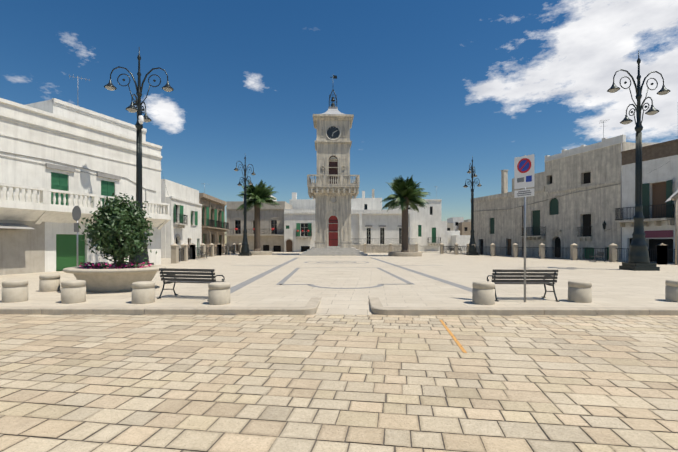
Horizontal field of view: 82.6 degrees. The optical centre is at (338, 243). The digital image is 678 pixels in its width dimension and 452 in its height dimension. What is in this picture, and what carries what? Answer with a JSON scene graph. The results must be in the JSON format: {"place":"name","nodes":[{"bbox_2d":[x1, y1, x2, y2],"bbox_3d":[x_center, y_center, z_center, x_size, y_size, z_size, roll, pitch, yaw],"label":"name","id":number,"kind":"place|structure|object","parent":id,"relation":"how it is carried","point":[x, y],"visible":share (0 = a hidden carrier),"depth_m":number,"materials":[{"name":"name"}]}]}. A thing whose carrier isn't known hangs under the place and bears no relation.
{"place":"outdoors","nodes":[
{"label":"outdoors","id":0,"kind":"place"},
{"bbox_2d":[0,314,677,451],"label":"street paving","id":1,"kind":"structure","parent":0,"point":[301,383],"depth_m":4.77,"materials":[{"name":"beige stone"}]},
{"bbox_2d":[0,297,677,315],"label":"kerbs","id":2,"kind":"structure","parent":1,"relation":"on","point":[313,303],"depth_m":9.35,"materials":[{"name":"stone"}]},
{"bbox_2d":[440,320,466,352],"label":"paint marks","id":3,"kind":"object","parent":1,"relation":"on","point":[454,338],"visible":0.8,"depth_m":7.07,"materials":[{"name":"orange paint"}]},
{"bbox_2d":[0,250,677,314],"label":"plaza pavement","id":4,"kind":"structure","parent":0,"point":[613,285],"depth_m":15.19,"materials":[{"name":"beige stone"}]},
{"bbox_2d":[63,262,165,291],"bbox_3d":[-7.663,1.115,13.327,3.160,0.950,2.844,0,0,2],"label":"planter","id":5,"kind":"object","parent":4,"relation":"on","point":[110,280],"depth_m":12.46,"materials":[{"name":"beige stone"}]},
{"bbox_2d":[78,193,156,268],"bbox_3d":[-7.552,-0.484,13.453,2.592,2.804,2.632,0,0,2],"label":"planter tree","id":6,"kind":"object","parent":5,"relation":"in","point":[113,225],"visible":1,"depth_m":12.83,"materials":[{"name":"green plant"}]},
{"bbox_2d":[104,48,173,264],"bbox_3d":[-11.617,-4.911,22.450,3.518,13.000,2.189,0,0,25],"label":"lamp","id":7,"kind":"object","parent":4,"relation":"on","point":[138,108],"visible":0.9,"depth_m":22.35,"materials":[{"name":"grey metal"}]},
{"bbox_2d":[157,268,224,300],"bbox_3d":[-4.276,1.167,11.241,1.780,0.875,0.860,0,0,14],"label":"bench","id":8,"kind":"object","parent":4,"relation":"on","point":[181,277],"visible":0.77,"depth_m":11.05,"materials":[{"name":"grey metal"}]},
{"bbox_2d":[199,250,207,258],"bbox_3d":[-13.553,1.167,38.347,0.860,0.875,1.780,0,0,-13],"label":"bench","id":9,"kind":"object","parent":4,"relation":"on","point":[200,252],"visible":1,"depth_m":38.77,"materials":[{"name":"grey metal"}]},
{"bbox_2d":[234,157,255,255],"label":"lamp","id":10,"kind":"object","parent":4,"relation":"on","point":[245,249],"visible":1,"depth_m":48.82,"materials":[{"name":"grey metal"}]},
{"bbox_2d":[72,154,533,301],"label":"traffic signs","id":11,"kind":"object","parent":4,"relation":"on","point":[524,171],"visible":1,"depth_m":10.37,"materials":[{"name":"grey metal"}]},
{"bbox_2d":[299,75,366,255],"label":"clock tower","id":12,"kind":"structure","parent":4,"relation":"on","point":[333,190],"depth_m":50.77,"materials":[{"name":"stone"}]},
{"bbox_2d":[249,251,421,256],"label":"palm planters","id":13,"kind":"object","parent":4,"relation":"on","point":[407,254],"visible":0.75,"depth_m":46.32,"materials":[{"name":"stone"}]},
{"bbox_2d":[236,180,279,250],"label":"palm","id":14,"kind":"object","parent":13,"relation":"in","point":[256,195],"visible":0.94,"depth_m":52.84,"materials":[{"name":"green plant"}]},
{"bbox_2d":[380,175,429,251],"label":"palm","id":15,"kind":"object","parent":13,"relation":"in","point":[408,192],"visible":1,"depth_m":47.10,"materials":[{"name":"green plant"}]},
{"bbox_2d":[0,98,677,274],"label":"buildings","id":16,"kind":"structure","parent":4,"relation":"on","point":[60,160],"depth_m":34.91,"materials":[{"name":"white paint"}]},
{"bbox_2d":[69,75,667,199],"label":"roof antennas wires","id":17,"kind":"object","parent":16,"relation":"attached to","point":[436,186],"visible":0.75,"depth_m":39.53,"materials":[{"name":"grey"}]},
{"bbox_2d":[2,274,677,304],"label":"bollards","id":18,"kind":"object","parent":4,"relation":"on","point":[143,292],"visible":1,"depth_m":10.25,"materials":[{"name":"stone"}]},
{"bbox_2d":[230,258,471,293],"bbox_3d":[-0.046,1.585,27.127,14.990,0.001,30.370,0,0,2],"label":"plaza inlay","id":19,"kind":"object","parent":4,"relation":"on","point":[249,281],"visible":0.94,"depth_m":17.30,"materials":[{"name":"grey stone"}]},
{"bbox_2d":[170,243,674,264],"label":"fences","id":20,"kind":"object","parent":4,"relation":"on","point":[184,252],"visible":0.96,"depth_m":37.63,"materials":[{"name":"stone"}]},
{"bbox_2d":[463,156,481,254],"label":"lamp","id":21,"kind":"object","parent":4,"relation":"on","point":[472,250],"visible":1,"depth_m":50.35,"materials":[{"name":"grey metal"}]},
{"bbox_2d":[487,269,559,301],"bbox_3d":[5.143,1.167,10.910,1.780,0.875,0.860,0,0,2],"label":"bench","id":22,"kind":"object","parent":4,"relation":"on","point":[543,276],"visible":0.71,"depth_m":10.67,"materials":[{"name":"grey metal"}]},
{"bbox_2d":[589,252,604,261],"bbox_3d":[21.920,1.167,32.782,0.860,0.875,1.780,0,0,20],"label":"bench","id":23,"kind":"object","parent":4,"relation":"on","point":[599,254],"visible":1,"depth_m":32.24,"materials":[{"name":"grey metal"}]},
{"bbox_2d":[607,50,669,270],"bbox_3d":[17.749,-4.911,22.866,3.513,13.000,2.184,0,0,22],"label":"lamp","id":24,"kind":"object","parent":4,"relation":"on","point":[638,258],"visible":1,"depth_m":22.74,"materials":[{"name":"grey metal"}]},
{"bbox_2d":[0,0,677,243],"label":"sky","id":25,"kind":"structure","parent":0,"point":[429,87],"materials":[{"name":"blue"}]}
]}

